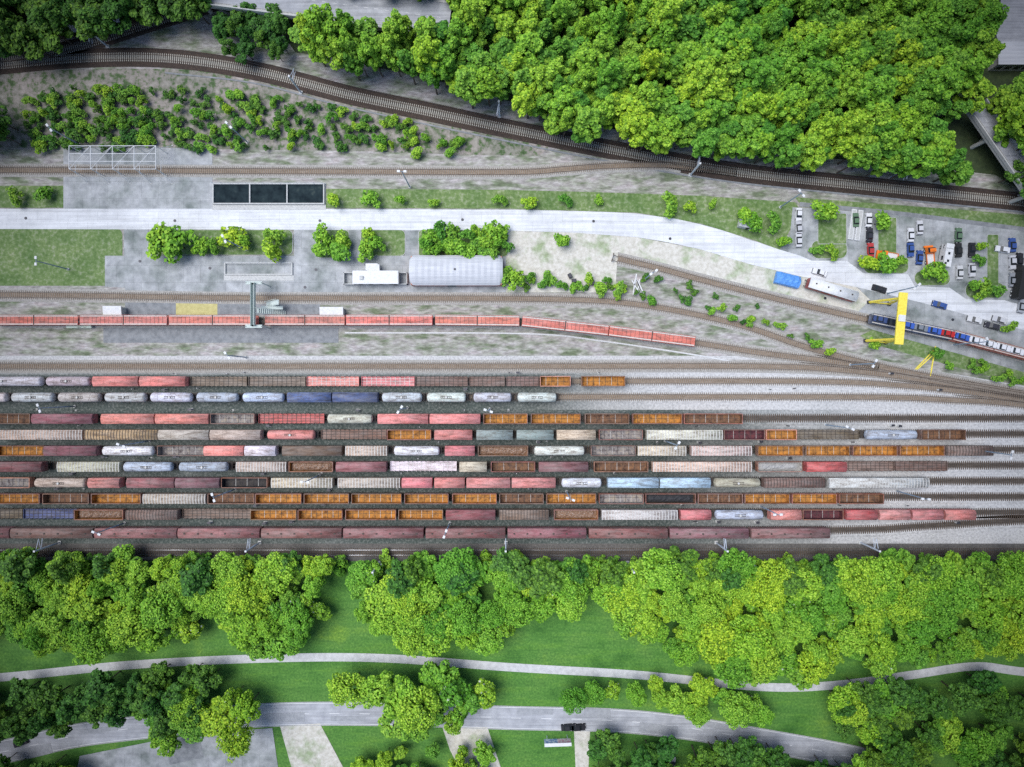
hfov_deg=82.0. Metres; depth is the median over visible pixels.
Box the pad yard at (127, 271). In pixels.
[105,229,505,291]
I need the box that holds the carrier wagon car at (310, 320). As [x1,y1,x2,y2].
[265,315,345,325]
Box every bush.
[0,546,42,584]
[46,552,87,584]
[84,552,96,562]
[92,552,120,578]
[181,550,193,560]
[191,556,214,580]
[201,552,211,557]
[277,550,302,575]
[333,566,344,575]
[334,555,347,563]
[337,554,348,568]
[379,548,393,566]
[384,559,392,569]
[385,558,415,598]
[401,555,423,582]
[418,238,434,247]
[419,228,440,244]
[420,245,434,254]
[432,243,445,255]
[433,220,446,243]
[440,554,479,596]
[444,221,460,240]
[444,237,458,254]
[445,238,460,254]
[451,238,470,255]
[457,228,477,240]
[464,243,476,258]
[470,224,484,236]
[470,233,488,247]
[476,245,498,255]
[479,236,491,247]
[479,549,491,563]
[483,219,505,245]
[488,245,499,259]
[489,546,514,573]
[491,236,505,249]
[501,224,509,239]
[501,241,514,252]
[508,550,536,590]
[521,282,530,292]
[528,277,535,283]
[529,557,556,589]
[529,561,565,598]
[565,559,588,584]
[569,282,577,293]
[596,284,605,297]
[596,555,607,562]
[600,558,628,589]
[607,282,613,289]
[607,555,619,563]
[613,282,626,292]
[614,293,620,300]
[629,556,637,565]
[639,291,645,300]
[640,275,649,281]
[647,295,656,305]
[654,275,663,282]
[663,545,699,581]
[679,294,684,303]
[684,296,692,305]
[686,280,691,288]
[691,289,698,295]
[703,559,720,581]
[708,306,715,314]
[708,551,720,559]
[712,292,718,299]
[716,303,726,311]
[720,566,743,590]
[727,314,737,320]
[733,304,740,311]
[745,318,752,327]
[747,315,755,321]
[751,556,763,565]
[761,318,769,325]
[773,321,787,330]
[774,557,808,595]
[776,556,785,563]
[783,552,794,562]
[797,558,808,570]
[804,332,809,339]
[809,338,823,347]
[809,553,839,586]
[824,348,836,355]
[868,337,880,349]
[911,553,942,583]
[917,552,924,562]
[929,347,939,356]
[934,350,944,358]
[945,360,953,369]
[967,357,975,368]
[971,366,980,374]
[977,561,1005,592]
[978,358,988,365]
[978,364,990,373]
[990,374,1007,381]
[1004,368,1013,376]
[1008,375,1017,386]
[1017,376,1023,383]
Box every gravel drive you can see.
[280,723,342,766]
[443,727,500,766]
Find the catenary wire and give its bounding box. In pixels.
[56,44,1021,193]
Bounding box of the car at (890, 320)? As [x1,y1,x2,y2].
[887,318,895,325]
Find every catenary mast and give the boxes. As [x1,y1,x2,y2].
[33,538,61,551]
[88,36,109,46]
[245,540,261,551]
[288,69,302,93]
[497,100,500,117]
[688,157,700,176]
[714,539,728,551]
[858,538,880,551]
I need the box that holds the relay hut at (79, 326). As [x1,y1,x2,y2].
[66,321,93,327]
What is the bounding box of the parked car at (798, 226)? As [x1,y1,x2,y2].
[794,221,802,233]
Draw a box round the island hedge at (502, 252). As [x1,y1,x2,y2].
[418,230,507,255]
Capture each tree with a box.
[0,105,18,130]
[0,123,21,144]
[0,549,18,561]
[0,572,13,586]
[0,582,21,596]
[0,589,33,623]
[0,621,6,635]
[3,621,24,643]
[5,604,24,626]
[9,546,45,570]
[9,578,40,601]
[12,607,40,639]
[12,677,39,703]
[19,626,47,651]
[27,569,53,594]
[27,679,69,717]
[30,43,52,60]
[30,703,39,719]
[31,601,66,635]
[33,556,47,582]
[33,592,45,605]
[33,634,55,657]
[36,711,56,728]
[39,576,66,600]
[40,16,73,53]
[40,621,71,650]
[45,551,73,583]
[47,721,74,738]
[48,583,71,609]
[50,693,83,724]
[53,21,75,38]
[53,550,64,562]
[56,587,85,618]
[57,551,90,586]
[60,7,76,26]
[60,641,81,653]
[61,12,74,26]
[62,622,80,644]
[64,573,94,603]
[68,624,110,665]
[68,681,89,705]
[69,611,92,631]
[70,2,110,41]
[75,595,112,621]
[76,0,116,20]
[78,1,121,37]
[79,699,117,728]
[80,668,121,708]
[86,578,113,598]
[90,553,102,574]
[90,614,106,628]
[96,574,125,595]
[96,627,127,654]
[96,705,121,727]
[101,0,135,34]
[101,605,111,618]
[103,557,127,585]
[103,683,126,706]
[103,703,131,727]
[104,0,133,15]
[104,607,150,646]
[107,543,142,573]
[108,600,126,614]
[112,583,131,601]
[119,586,145,612]
[121,671,147,697]
[122,691,147,707]
[123,560,150,586]
[128,0,162,26]
[128,580,152,603]
[129,694,158,715]
[131,709,147,720]
[135,626,170,653]
[136,667,163,696]
[139,591,183,632]
[140,0,157,13]
[141,660,174,687]
[142,690,168,716]
[144,598,172,628]
[144,716,161,727]
[146,580,163,595]
[148,726,181,756]
[149,557,171,580]
[149,707,175,739]
[153,681,171,694]
[155,0,190,21]
[156,588,177,606]
[160,576,177,592]
[161,682,193,706]
[163,704,178,715]
[164,557,189,589]
[166,608,191,629]
[167,686,205,724]
[167,713,197,731]
[168,627,185,638]
[172,562,213,597]
[175,0,209,24]
[176,589,200,612]
[176,620,203,643]
[178,663,202,686]
[178,681,206,699]
[178,722,203,743]
[183,692,208,722]
[184,552,204,567]
[190,611,203,620]
[191,664,223,696]
[193,575,224,609]
[196,0,211,11]
[196,695,235,736]
[198,595,220,618]
[208,551,249,582]
[208,587,249,626]
[211,11,226,26]
[212,23,230,45]
[215,719,254,762]
[217,576,242,593]
[218,39,236,56]
[218,619,233,632]
[220,16,232,32]
[221,611,239,630]
[221,685,243,706]
[222,573,257,613]
[225,18,241,36]
[227,617,263,651]
[229,689,260,722]
[230,4,244,22]
[231,11,247,27]
[232,582,277,621]
[235,38,255,64]
[236,26,253,41]
[237,555,253,574]
[240,1,255,18]
[241,608,268,629]
[244,14,268,33]
[244,577,275,611]
[245,553,261,572]
[246,638,271,660]
[253,29,269,48]
[253,551,299,595]
[254,557,271,572]
[256,616,281,639]
[261,20,281,43]
[264,2,280,16]
[264,626,299,661]
[265,10,281,32]
[265,41,283,61]
[266,599,292,619]
[267,609,290,633]
[272,13,289,38]
[275,36,288,53]
[279,586,297,605]
[284,606,314,635]
[287,25,305,51]
[287,590,307,616]
[287,629,310,647]
[290,564,304,584]
[293,12,314,43]
[300,3,341,56]
[300,592,314,606]
[301,42,325,66]
[301,555,324,579]
[302,575,325,599]
[308,17,327,37]
[309,553,335,575]
[309,602,332,620]
[316,31,348,72]
[326,671,371,708]
[335,8,355,37]
[336,26,358,54]
[341,49,363,80]
[344,39,367,76]
[345,560,378,592]
[350,579,372,599]
[350,756,376,766]
[351,16,381,42]
[353,598,371,623]
[355,31,383,76]
[359,36,383,70]
[359,670,396,708]
[362,577,402,626]
[364,559,383,580]
[368,612,385,636]
[375,605,408,635]
[375,747,392,766]
[376,22,402,52]
[377,674,417,720]
[377,699,405,741]
[378,572,402,599]
[379,42,404,76]
[384,8,409,43]
[388,577,432,608]
[392,608,427,645]
[392,625,424,657]
[393,592,427,622]
[393,685,441,733]
[394,744,408,759]
[396,49,417,84]
[396,763,407,766]
[400,15,416,42]
[400,34,413,52]
[401,550,438,580]
[401,721,432,742]
[409,563,422,588]
[410,35,441,75]
[411,761,422,766]
[413,15,441,41]
[413,607,447,643]
[415,610,452,657]
[416,579,442,611]
[418,659,459,693]
[420,54,440,94]
[421,699,448,726]
[425,741,439,759]
[427,41,457,86]
[433,553,476,592]
[434,20,448,46]
[435,595,451,612]
[436,48,457,80]
[438,605,456,637]
[438,676,472,706]
[439,586,462,606]
[443,17,473,49]
[443,707,460,735]
[444,547,476,578]
[445,65,467,96]
[447,598,465,617]
[447,702,467,726]
[448,34,466,61]
[448,752,467,766]
[449,0,460,21]
[449,599,476,635]
[451,0,461,13]
[453,0,483,27]
[454,67,483,108]
[455,42,484,68]
[455,632,479,649]
[457,745,468,757]
[458,0,485,36]
[462,591,481,610]
[463,581,483,595]
[464,689,484,714]
[467,62,491,81]
[468,758,477,766]
[470,66,502,106]
[470,611,490,633]
[471,31,488,54]
[472,51,497,73]
[472,619,504,656]
[472,678,496,709]
[472,739,496,766]
[473,555,493,585]
[477,0,506,16]
[477,17,496,51]
[477,599,507,628]
[485,560,507,585]
[489,39,516,58]
[491,10,521,42]
[492,55,515,92]
[493,36,512,59]
[493,588,511,604]
[494,74,509,104]
[494,568,518,594]
[497,593,534,627]
[497,622,515,637]
[498,0,526,16]
[500,51,526,84]
[506,549,528,564]
[511,67,532,94]
[511,81,541,118]
[513,30,543,69]
[515,7,537,33]
[518,0,541,20]
[520,11,545,39]
[522,587,532,596]
[523,63,552,97]
[525,0,547,21]
[526,594,556,622]
[531,92,552,120]
[531,556,549,564]
[531,559,557,567]
[534,18,554,48]
[535,66,547,90]
[537,48,562,73]
[539,55,570,93]
[542,0,554,20]
[543,22,560,45]
[543,110,563,134]
[545,591,557,599]
[546,0,572,31]
[546,82,581,120]
[548,36,569,55]
[550,74,565,98]
[552,567,588,606]
[556,587,586,622]
[558,557,574,571]
[559,108,575,136]
[559,686,587,714]
[560,0,579,34]
[560,35,588,67]
[562,7,583,34]
[562,26,584,58]
[566,74,584,92]
[566,554,600,584]
[568,41,605,79]
[569,67,583,84]
[569,575,598,595]
[570,16,594,40]
[570,63,597,91]
[571,117,592,142]
[572,89,591,115]
[572,106,605,142]
[574,0,591,7]
[576,89,597,111]
[582,680,605,706]
[585,0,615,11]
[585,11,596,27]
[586,735,607,761]
[588,32,614,58]
[590,23,619,51]
[590,580,613,609]
[591,94,614,125]
[592,6,613,35]
[593,57,624,93]
[594,82,612,100]
[596,728,620,755]
[601,583,638,615]
[602,565,634,600]
[603,48,619,60]
[603,107,619,131]
[603,680,620,699]
[604,0,627,37]
[608,745,625,766]
[610,86,635,120]
[610,586,651,625]
[611,68,628,93]
[613,0,636,19]
[613,613,635,639]
[615,108,638,141]
[618,37,636,59]
[619,43,643,74]
[619,99,654,133]
[619,111,655,149]
[621,17,649,43]
[621,55,647,88]
[623,561,645,590]
[624,619,641,636]
[625,15,651,42]
[625,680,647,706]
[628,81,662,112]
[629,0,652,29]
[630,742,651,766]
[633,89,642,99]
[634,579,652,609]
[634,598,662,615]
[635,557,655,589]
[635,608,661,637]
[637,48,663,83]
[637,117,663,151]
[637,634,654,644]
[638,51,657,85]
[640,547,685,592]
[640,620,669,642]
[643,80,658,91]
[643,740,659,762]
[644,19,678,52]
[645,91,667,119]
[646,0,684,38]
[646,589,660,605]
[648,127,675,154]
[648,674,662,691]
[651,48,675,84]
[651,63,666,81]
[651,688,670,708]
[653,760,667,766]
[655,734,679,761]
[656,101,678,126]
[656,604,675,622]
[657,83,664,97]
[657,114,682,140]
[658,589,689,622]
[661,636,682,653]
[662,85,679,104]
[665,683,688,714]
[666,761,681,766]
[667,41,694,83]
[667,52,685,84]
[668,99,694,124]
[668,642,698,667]
[671,72,686,88]
[672,14,699,42]
[672,626,685,643]
[673,42,701,84]
[674,0,689,13]
[674,122,697,149]
[674,577,689,590]
[675,73,701,106]
[677,618,710,642]
[678,32,700,42]
[678,606,702,628]
[681,109,712,139]
[681,588,699,612]
[682,691,707,716]
[683,56,721,98]
[683,744,713,766]
[684,5,695,31]
[684,48,715,71]
[685,702,711,727]
[686,0,703,12]
[688,576,710,596]
[688,672,718,700]
[689,127,717,159]
[691,633,710,656]
[692,74,727,108]
[692,127,721,159]
[692,592,726,623]
[693,108,712,127]
[694,94,728,128]
[694,559,706,576]
[695,0,719,17]
[696,17,709,38]
[697,2,731,31]
[697,617,735,664]
[698,558,717,579]
[699,18,738,52]
[700,575,718,597]
[701,654,722,669]
[702,41,725,68]
[705,740,726,766]
[707,627,745,659]
[708,0,734,11]
[709,563,752,599]
[710,694,720,703]
[711,133,738,161]
[712,86,732,101]
[712,593,732,605]
[713,50,741,84]
[713,652,752,688]
[713,736,735,765]
[715,101,735,127]
[715,120,733,134]
[716,120,741,138]
[716,548,755,585]
[717,687,741,708]
[718,691,754,729]
[722,67,735,92]
[722,598,743,621]
[723,1,742,26]
[723,32,755,68]
[724,0,747,27]
[725,72,743,88]
[727,26,764,58]
[728,613,775,660]
[729,88,752,114]
[729,112,764,138]
[729,738,752,766]
[731,87,770,116]
[733,82,779,95]
[733,128,762,158]
[734,56,777,93]
[735,27,749,34]
[735,579,761,604]
[735,742,766,766]
[738,735,763,760]
[739,16,762,38]
[740,598,758,611]
[742,129,774,159]
[744,0,753,16]
[745,0,771,16]
[745,611,769,637]
[745,669,769,686]
[747,574,786,612]
[747,692,762,712]
[749,13,763,23]
[749,560,762,581]
[749,639,781,677]
[749,705,774,727]
[754,140,777,163]
[755,558,793,596]
[755,605,783,636]
[758,0,780,28]
[759,8,783,38]
[759,759,768,766]
[760,118,775,133]
[761,39,775,55]
[761,599,785,617]
[762,52,787,89]
[762,89,783,119]
[762,656,786,680]
[763,18,783,43]
[764,743,789,766]
[767,4,792,35]
[767,628,797,655]
[768,37,794,59]
[769,70,788,94]
[770,90,807,124]
[770,142,801,169]
[770,620,791,641]
[772,0,799,18]
[772,26,795,56]
[773,121,798,148]
[774,83,793,121]
[775,52,798,77]
[775,82,805,124]
[776,97,809,127]
[776,654,798,674]
[777,142,806,171]
[778,651,796,663]
[782,614,812,642]
[783,62,803,90]
[783,596,801,618]
[784,606,816,642]
[785,665,812,690]
[788,117,807,140]
[788,568,824,601]
[789,0,824,26]
[790,19,827,50]
[793,7,826,26]
[793,131,829,154]
[793,146,825,171]
[794,33,831,62]
[795,18,818,36]
[796,651,828,685]
[797,61,812,78]
[797,70,826,98]
[799,55,833,89]
[799,102,820,130]
[799,602,826,635]
[802,564,812,576]
[802,597,815,604]
[802,639,828,666]
[804,0,832,19]
[805,12,820,21]
[806,125,836,147]
[807,86,831,118]
[807,111,840,138]
[814,144,831,159]
[814,576,841,598]
[814,586,848,615]
[814,755,837,766]
[815,635,839,655]
[816,28,833,48]
[818,95,839,116]
[819,9,843,29]
[822,613,839,632]
[822,614,833,631]
[823,44,842,59]
[823,52,846,86]
[823,81,857,114]
[823,84,838,100]
[824,19,864,59]
[826,681,862,724]
[827,621,847,639]
[828,133,859,159]
[828,655,838,673]
[830,12,847,25]
[830,553,851,568]
[831,44,868,78]
[831,65,863,93]
[831,717,855,741]
[832,0,868,14]
[832,109,870,140]
[833,108,843,126]
[833,557,859,593]
[833,607,853,622]
[833,652,844,662]
[835,700,856,716]
[835,760,851,766]
[836,142,882,173]
[836,625,870,656]
[837,133,878,164]
[839,698,868,726]
[842,559,886,605]
[844,577,867,601]
[846,3,879,34]
[846,15,867,42]
[846,677,874,704]
[847,600,875,614]
[848,652,864,660]
[851,70,897,110]
[851,139,893,170]
[851,750,872,766]
[852,605,886,635]
[853,106,874,121]
[855,717,893,748]
[856,556,903,594]
[857,593,887,611]
[858,741,888,766]
[859,0,886,7]
[859,41,873,59]
[859,102,891,135]
[860,39,879,60]
[860,56,879,75]
[860,581,885,603]
[860,690,891,718]
[861,103,882,122]
[861,655,891,677]
[863,154,901,177]
[865,13,882,36]
[865,713,891,735]
[866,644,872,656]
[867,23,889,41]
[868,0,896,32]
[868,584,898,607]
[868,612,888,627]
[868,625,886,642]
[868,632,897,665]
[870,29,894,59]
[870,124,886,137]
[871,64,895,78]
[871,120,900,139]
[871,677,907,721]
[873,25,901,57]
[873,728,902,750]
[873,749,898,766]
[874,38,897,65]
[874,547,900,570]
[874,650,897,675]
[877,61,913,86]
[880,102,918,140]
[881,128,905,150]
[881,620,892,635]
[881,736,920,766]
[882,675,919,706]
[883,144,911,173]
[883,606,902,620]
[886,14,922,50]
[886,590,917,624]
[887,38,923,65]
[888,147,944,179]
[888,621,911,641]
[889,584,929,623]
[890,0,931,18]
[890,638,919,662]
[890,706,914,730]
[891,138,922,173]
[892,66,913,99]
[893,3,920,17]
[893,91,927,113]
[894,98,914,112]
[894,563,908,580]
[895,118,923,152]
[896,683,927,709]
[898,548,915,570]
[903,737,933,766]
[904,79,950,103]
[904,572,916,589]
[905,569,919,585]
[905,615,938,645]
[906,59,935,88]
[906,572,935,596]
[907,68,936,94]
[907,702,927,720]
[908,55,944,75]
[908,648,929,669]
[910,99,936,126]
[911,581,947,613]
[913,4,944,42]
[914,636,932,647]
[914,721,943,749]
[915,130,956,169]
[916,38,936,57]
[916,128,934,147]
[917,730,943,752]
[918,645,936,662]
[919,555,961,591]
[920,103,941,120]
[921,0,953,36]
[921,719,945,740]
[922,57,963,99]
[922,584,958,623]
[923,117,947,133]
[925,688,952,719]
[926,99,951,123]
[929,99,973,123]
[930,613,957,635]
[931,147,966,173]
[932,44,956,57]
[932,158,973,185]
[932,641,955,663]
[932,704,957,722]
[933,26,947,45]
[937,161,957,175]
[937,630,958,646]
[937,717,963,753]
[938,744,950,756]
[940,24,962,48]
[940,26,965,47]
[941,680,984,716]
[942,77,996,115]
[943,48,969,70]
[945,0,962,25]
[945,550,965,574]
[947,628,975,650]
[948,21,977,49]
[949,735,968,758]
[950,140,955,147]
[950,575,981,613]
[950,640,974,661]
[953,11,964,23]
[953,69,974,94]
[956,47,993,92]
[956,555,986,584]
[957,35,990,58]
[957,613,970,619]
[958,625,977,639]
[959,727,977,745]
[963,594,979,613]
[965,551,991,567]
[966,669,1002,698]
[968,625,1001,651]
[968,639,986,658]
[969,612,983,627]
[971,598,1008,632]
[975,688,1002,710]
[976,42,994,60]
[977,99,1023,136]
[978,635,1002,656]
[979,576,1008,600]
[979,708,990,717]
[981,684,1005,704]
[985,88,1016,114]
[985,117,1023,147]
[990,550,1023,581]
[991,596,1015,607]
[991,613,1016,638]
[994,84,1017,98]
[995,636,1021,661]
[998,159,1023,184]
[998,557,1023,599]
[1000,599,1023,630]
[1004,626,1023,653]
[1005,575,1023,603]
[1010,182,1023,199]
[1016,136,1023,154]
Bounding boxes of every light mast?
[34,256,69,269]
[36,403,75,412]
[45,123,80,144]
[91,521,125,535]
[116,440,150,447]
[210,488,236,501]
[221,234,246,250]
[223,351,247,359]
[225,121,248,143]
[300,474,320,482]
[397,170,410,187]
[565,490,574,501]
[664,440,680,449]
[759,505,782,515]
[779,189,804,207]
[824,424,854,430]
[849,359,877,367]
[886,283,920,294]
[895,490,930,500]
[951,337,990,345]
[985,450,1013,459]
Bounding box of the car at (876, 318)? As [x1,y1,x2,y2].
[872,315,887,323]
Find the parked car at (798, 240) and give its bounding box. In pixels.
[795,233,801,247]
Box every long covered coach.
[0,526,16,537]
[10,526,98,537]
[94,526,181,537]
[177,526,263,537]
[261,526,343,537]
[343,526,426,537]
[425,526,504,537]
[508,526,586,537]
[586,527,667,538]
[667,527,748,538]
[747,527,829,538]
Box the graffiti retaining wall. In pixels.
[65,19,118,31]
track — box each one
[0,159,737,178]
[0,288,1023,397]
[0,314,879,370]
[0,359,1023,399]
[0,374,1023,403]
[0,390,1023,410]
[0,411,1023,425]
[0,426,1023,440]
[0,442,1023,456]
[0,458,1023,472]
[0,473,1023,487]
[0,489,1023,503]
[0,505,1023,519]
[0,515,1023,537]
[0,544,1023,560]
[21,48,1023,211]
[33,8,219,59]
[617,252,1023,362]
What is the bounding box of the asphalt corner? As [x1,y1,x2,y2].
[168,738,203,764]
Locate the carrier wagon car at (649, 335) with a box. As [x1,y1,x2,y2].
[608,326,695,346]
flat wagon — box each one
[0,509,22,518]
[23,509,75,518]
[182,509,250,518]
[190,376,247,385]
[247,376,306,385]
[259,414,326,423]
[306,376,359,385]
[320,429,386,439]
[360,376,414,385]
[389,461,458,470]
[415,376,468,385]
[469,376,504,385]
[505,376,539,385]
[795,429,859,439]
[843,461,894,470]
[894,461,947,470]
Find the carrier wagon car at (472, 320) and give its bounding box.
[434,315,520,325]
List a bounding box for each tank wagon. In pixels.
[0,376,47,385]
[0,392,12,401]
[11,392,59,401]
[34,477,87,486]
[46,376,91,385]
[58,392,105,401]
[102,446,156,455]
[105,392,151,401]
[123,462,179,471]
[150,392,196,401]
[179,462,234,470]
[196,392,242,401]
[243,392,286,401]
[267,430,320,439]
[326,414,377,423]
[380,392,424,401]
[393,446,443,455]
[426,392,467,401]
[470,392,512,401]
[516,392,557,401]
[530,446,584,455]
[557,477,603,486]
[710,477,760,486]
[711,509,763,519]
[860,430,916,439]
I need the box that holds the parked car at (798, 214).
[795,207,801,221]
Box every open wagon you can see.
[0,413,34,423]
[0,445,48,455]
[0,477,36,487]
[0,493,43,503]
[42,493,92,503]
[74,508,127,519]
[91,493,144,503]
[157,445,206,455]
[208,493,255,503]
[210,413,258,423]
[221,477,270,487]
[250,508,298,519]
[255,493,303,503]
[289,461,335,471]
[298,508,344,519]
[304,493,350,503]
[345,508,398,519]
[351,493,403,503]
[387,429,431,439]
[398,508,444,519]
[404,493,450,503]
[452,493,497,503]
[478,445,527,455]
[482,413,528,423]
[490,461,535,471]
[498,493,544,503]
[529,413,580,423]
[540,376,570,385]
[545,493,596,503]
[552,508,598,519]
[579,376,624,385]
[583,413,628,423]
[590,445,635,455]
[592,461,647,471]
[596,429,642,439]
[597,493,643,503]
[630,413,681,423]
[644,493,695,503]
[682,413,742,423]
[696,493,742,503]
[722,429,764,439]
[742,493,789,503]
[753,445,802,455]
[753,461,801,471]
[764,429,796,439]
[789,493,836,503]
[799,508,842,519]
[803,445,849,455]
[835,493,883,503]
[849,445,897,455]
[896,445,944,455]
[916,429,965,439]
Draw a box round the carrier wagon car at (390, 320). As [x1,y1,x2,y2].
[346,315,434,325]
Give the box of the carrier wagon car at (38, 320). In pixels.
[0,315,81,325]
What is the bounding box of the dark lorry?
[1009,265,1023,299]
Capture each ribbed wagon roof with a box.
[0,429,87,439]
[57,461,124,471]
[84,429,161,439]
[125,509,181,519]
[142,493,208,503]
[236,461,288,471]
[271,477,336,487]
[338,477,401,487]
[345,445,390,455]
[498,509,549,519]
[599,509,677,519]
[636,445,685,455]
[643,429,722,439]
[649,461,751,471]
[687,445,751,455]
[759,477,825,487]
[825,477,929,487]
[942,445,993,455]
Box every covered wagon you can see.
[0,461,50,471]
[31,414,100,423]
[43,445,103,455]
[87,477,126,487]
[92,376,189,385]
[100,414,209,423]
[126,477,177,487]
[158,429,212,439]
[175,477,222,487]
[203,445,246,455]
[209,429,265,439]
[244,445,280,455]
[282,445,343,455]
[287,392,332,401]
[332,392,380,401]
[336,461,389,471]
[377,414,481,423]
[402,477,433,487]
[434,429,472,439]
[434,477,466,487]
[444,445,476,455]
[445,509,496,519]
[459,461,488,471]
[466,477,555,487]
[475,429,512,439]
[517,429,554,439]
[537,461,588,471]
[556,429,595,439]
[605,477,710,487]
[678,509,711,519]
[765,509,801,519]
[802,461,846,471]
[842,509,877,519]
[874,509,910,519]
[907,509,943,519]
[940,509,976,519]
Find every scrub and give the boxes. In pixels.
[20,110,31,119]
[21,96,39,105]
[23,121,30,129]
[27,129,35,139]
[28,116,39,124]
[31,111,41,119]
[32,127,42,137]
[34,135,45,141]
[34,140,47,154]
[36,122,43,129]
[37,90,46,100]
[37,106,48,118]
[39,96,48,103]
[42,134,57,142]
[45,112,59,120]
[46,92,59,99]
[46,98,57,109]
[48,123,56,135]
[48,141,57,149]
[50,87,58,94]
[54,99,62,106]
[55,121,66,131]
[59,136,70,149]
[63,140,74,149]
[64,111,73,119]
[64,128,78,133]
[65,130,81,141]
[66,93,78,99]
[66,96,72,109]
[67,113,77,121]
[68,104,79,115]
[71,108,87,117]
[72,98,82,106]
[73,90,86,96]
[73,117,82,127]
[77,128,88,135]
[78,119,90,127]
[83,95,93,102]
[85,125,97,136]
[85,135,95,142]
[86,92,94,99]
[88,100,96,107]
[92,84,102,94]
[92,104,101,113]
[92,115,105,126]
[93,123,108,136]
[98,143,107,152]
[99,86,114,97]
[99,115,106,122]
[102,96,114,105]
[103,104,111,116]
[103,121,113,131]
[106,133,112,141]
[108,91,117,98]
[109,115,118,124]
[110,114,118,124]
[110,141,119,151]
[111,83,123,92]
[111,107,119,114]
[112,136,124,146]
[115,88,126,99]
[115,146,125,151]
[116,92,126,104]
[116,117,131,126]
[116,123,130,129]
[117,107,126,116]
[119,126,128,141]
[121,88,137,96]
[125,107,135,113]
[125,116,133,125]
[125,139,134,144]
[126,129,138,144]
[127,97,134,104]
[129,84,141,94]
[132,116,140,127]
[135,95,147,106]
[135,135,148,147]
[137,111,148,122]
[137,120,146,127]
[138,124,147,132]
[139,105,146,114]
[140,134,156,144]
[143,129,152,136]
[144,105,154,117]
[148,86,154,95]
[148,122,156,129]
[151,108,163,121]
[154,120,167,129]
[160,133,168,139]
[162,90,168,98]
[164,111,173,117]
[167,89,175,98]
[168,127,174,135]
[169,116,179,124]
[171,118,181,128]
[173,104,182,111]
[173,138,179,144]
[175,128,183,140]
[176,85,186,95]
[176,96,187,103]
[176,141,186,147]
[183,143,192,150]
[186,126,194,138]
[189,98,197,105]
[189,107,201,117]
[189,119,198,124]
[192,145,200,154]
[193,133,209,142]
[193,140,205,151]
[195,89,201,98]
[198,100,210,107]
[198,122,204,129]
[199,87,205,93]
[199,110,208,119]
[203,110,214,119]
[204,94,210,101]
[206,144,216,154]
[209,124,218,136]
[212,137,222,144]
[215,95,223,101]
[221,123,232,138]
[222,106,231,113]
[225,89,235,99]
[226,105,234,114]
[226,141,233,148]
[230,112,237,118]
[230,121,239,131]
[232,139,241,151]
[233,89,243,99]
[234,135,241,141]
[236,118,247,126]
[239,101,248,111]
[240,142,247,148]
[245,123,254,133]
[246,109,256,115]
[247,113,256,126]
[252,94,260,105]
[255,104,263,112]
[255,115,262,125]
[258,129,268,135]
[268,129,276,139]
[269,98,276,108]
[272,95,283,100]
[272,121,280,130]
[274,109,281,120]
[280,116,289,125]
[284,107,293,116]
[284,126,293,134]
[286,142,294,150]
[287,128,296,139]
[288,136,296,142]
[289,104,295,113]
[295,101,303,106]
[295,115,302,124]
[296,129,305,136]
[302,129,309,140]
[305,103,311,112]
[310,105,315,112]
[311,135,322,144]
[313,102,320,109]
[314,141,324,149]
[317,123,324,135]
[325,112,333,123]
[327,103,336,111]
[330,123,335,130]
[332,131,339,136]
[333,113,338,120]
[334,135,340,142]
[335,106,348,117]
[335,144,343,151]
[340,123,348,131]
[340,143,347,151]
[343,134,354,142]
[344,125,353,132]
[349,111,358,120]
[351,121,358,129]
[352,135,358,143]
[355,122,369,130]
[358,133,369,143]
[359,114,372,121]
[368,124,378,131]
[371,133,381,143]
[375,142,386,151]
[379,119,387,128]
[379,133,387,144]
[385,115,393,126]
[388,140,394,149]
[390,114,398,125]
[397,137,406,144]
[398,123,406,128]
[401,141,411,149]
[402,118,412,124]
[402,129,408,138]
[408,125,418,134]
[409,136,418,145]
[410,146,423,158]
[420,133,429,141]
[439,139,448,145]
[444,147,455,157]
[448,139,454,147]
[452,138,460,147]
[455,137,465,144]
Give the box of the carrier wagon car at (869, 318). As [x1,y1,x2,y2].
[866,313,953,339]
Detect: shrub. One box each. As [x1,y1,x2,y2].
[5,185,23,207]
[33,186,53,200]
[145,221,171,259]
[155,225,197,263]
[190,236,209,256]
[207,237,220,255]
[216,226,250,250]
[238,234,250,245]
[261,237,282,262]
[262,228,286,245]
[311,243,329,256]
[312,222,335,246]
[327,193,338,206]
[327,242,350,261]
[335,229,351,248]
[357,239,373,262]
[359,190,380,208]
[361,227,377,247]
[367,236,385,250]
[394,195,406,204]
[427,199,440,206]
[491,194,508,205]
[501,265,512,286]
[507,269,524,290]
[521,197,537,209]
[525,272,535,281]
[537,275,550,287]
[543,270,557,286]
[553,233,562,244]
[555,280,568,290]
[556,235,570,246]
[558,193,572,206]
[576,280,584,291]
[584,272,593,285]
[594,194,603,205]
[594,281,607,292]
[601,276,611,282]
[613,280,625,295]
[661,190,677,218]
[683,200,696,212]
[709,198,716,208]
[737,207,750,223]
[746,211,762,232]
[766,210,781,233]
[776,236,792,246]
[808,244,825,253]
[810,199,839,219]
[825,243,838,260]
[857,255,880,269]
[874,210,891,229]
[877,251,897,273]
[896,255,907,266]
[920,261,947,282]
[968,280,981,290]
[971,254,986,266]
[972,276,992,301]
[975,242,988,250]
[989,285,1007,297]
[1000,320,1018,331]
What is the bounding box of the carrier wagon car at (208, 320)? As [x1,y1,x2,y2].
[169,315,260,325]
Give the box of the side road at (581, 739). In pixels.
[574,731,589,766]
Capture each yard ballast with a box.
[0,356,1023,543]
[0,357,1022,409]
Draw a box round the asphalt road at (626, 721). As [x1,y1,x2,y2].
[51,703,864,765]
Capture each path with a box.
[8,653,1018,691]
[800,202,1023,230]
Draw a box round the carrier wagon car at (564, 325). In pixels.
[521,316,608,335]
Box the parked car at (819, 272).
[811,268,826,276]
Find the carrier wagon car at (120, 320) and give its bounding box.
[80,315,170,325]

